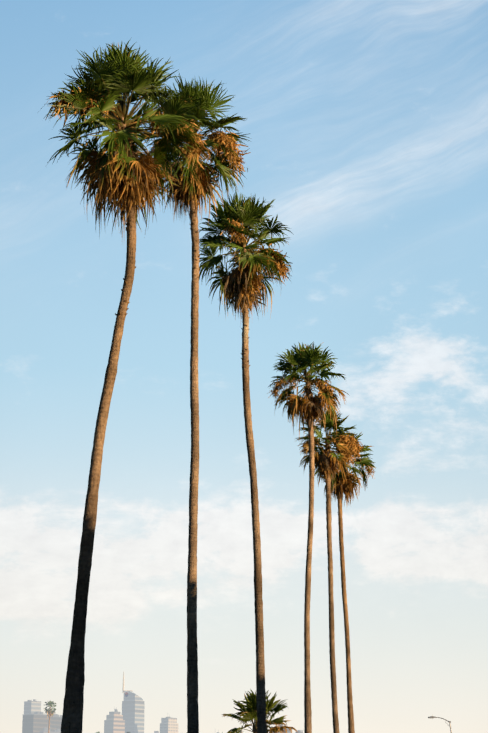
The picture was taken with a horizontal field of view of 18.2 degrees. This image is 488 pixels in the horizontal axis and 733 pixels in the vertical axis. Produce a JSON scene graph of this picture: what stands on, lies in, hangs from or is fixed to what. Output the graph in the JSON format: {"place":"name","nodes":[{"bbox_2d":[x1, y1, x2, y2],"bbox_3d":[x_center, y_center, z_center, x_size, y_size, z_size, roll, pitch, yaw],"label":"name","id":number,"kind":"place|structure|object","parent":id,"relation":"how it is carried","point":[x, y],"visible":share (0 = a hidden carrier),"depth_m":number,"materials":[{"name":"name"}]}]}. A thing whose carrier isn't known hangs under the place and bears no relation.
{"place":"outdoors","nodes":[
{"label":"outdoors","id":0,"kind":"place"},
{"bbox_2d":[0,0,487,732],"bbox_3d":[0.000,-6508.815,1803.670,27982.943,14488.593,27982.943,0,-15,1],"label":"sky","id":1,"kind":"structure","parent":0,"point":[364,128],"depth_m":13802.72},
{"label":"ground","id":2,"kind":"structure","parent":0,"visible":0},
{"bbox_2d":[24,699,40,713],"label":"pale tower","id":3,"kind":"structure","parent":2,"relation":"on","point":[34,705],"depth_m":4715.36,"materials":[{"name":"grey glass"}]},
{"bbox_2d":[22,712,50,732],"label":"building","id":4,"kind":"structure","parent":2,"relation":"on","point":[34,722],"depth_m":3727.02,"materials":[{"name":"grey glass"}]},
{"bbox_2d":[39,725,60,732],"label":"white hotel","id":5,"kind":"structure","parent":2,"relation":"on","point":[45,729],"depth_m":2750.36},
{"bbox_2d":[44,701,56,732],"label":"fan palm","id":6,"kind":"object","parent":2,"relation":"on","point":[50,712],"visible":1,"depth_m":459.71,"materials":[{"name":"green plant"}]},
{"bbox_2d":[51,714,61,731],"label":"building","id":7,"kind":"structure","parent":2,"relation":"on","point":[56,720],"depth_m":3837.33,"materials":[{"name":"grey glass"}]},
{"bbox_2d":[104,707,124,732],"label":"skyscraper","id":8,"kind":"structure","parent":2,"relation":"on","point":[114,721],"depth_m":4114.54,"materials":[{"name":"concrete"}]},
{"bbox_2d":[41,40,212,732],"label":"fan palm","id":9,"kind":"object","parent":2,"relation":"on","point":[124,175],"visible":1,"depth_m":38.30,"materials":[{"name":"green plant"}]},
{"bbox_2d":[122,672,144,732],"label":"skyscraper","id":10,"kind":"structure","parent":2,"relation":"on","point":[133,706],"depth_m":4414.52,"materials":[{"name":"grey glass"}]},
{"bbox_2d":[160,717,177,732],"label":"building","id":11,"kind":"structure","parent":2,"relation":"on","point":[168,724],"depth_m":4303.76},
{"bbox_2d":[138,74,251,732],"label":"fan palm","id":12,"kind":"object","parent":2,"relation":"on","point":[193,189],"visible":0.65,"depth_m":53.01,"materials":[{"name":"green plant"}]},
{"bbox_2d":[191,190,293,732],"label":"fan palm","id":13,"kind":"object","parent":2,"relation":"on","point":[242,283],"visible":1,"depth_m":64.78,"materials":[{"name":"green plant"}]},
{"bbox_2d":[222,690,296,732],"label":"young fan palm","id":14,"kind":"object","parent":2,"relation":"on","point":[249,713],"visible":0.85,"depth_m":75.85,"materials":[{"name":"green plant"}]},
{"bbox_2d":[278,724,290,732],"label":"tower slate","id":15,"kind":"structure","parent":2,"relation":"on","point":[288,730],"depth_m":4098.89,"materials":[{"name":"grey glass"}]},
{"bbox_2d":[268,341,348,732],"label":"fan palm","id":16,"kind":"object","parent":2,"relation":"on","point":[309,407],"visible":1,"depth_m":88.08,"materials":[{"name":"green plant"}]},
{"bbox_2d":[295,407,362,732],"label":"fan palm","id":17,"kind":"object","parent":2,"relation":"on","point":[327,463],"visible":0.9,"depth_m":98.26,"materials":[{"name":"green plant"}]},
{"bbox_2d":[314,430,375,732],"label":"fan palm","id":18,"kind":"object","parent":2,"relation":"on","point":[340,485],"visible":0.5,"depth_m":110.75,"materials":[{"name":"green plant"}]},
{"bbox_2d":[428,716,451,732],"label":"street lamp","id":19,"kind":"object","parent":2,"relation":"on","point":[444,719],"visible":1,"depth_m":181.95,"materials":[{"name":"grey metal"}]}
]}

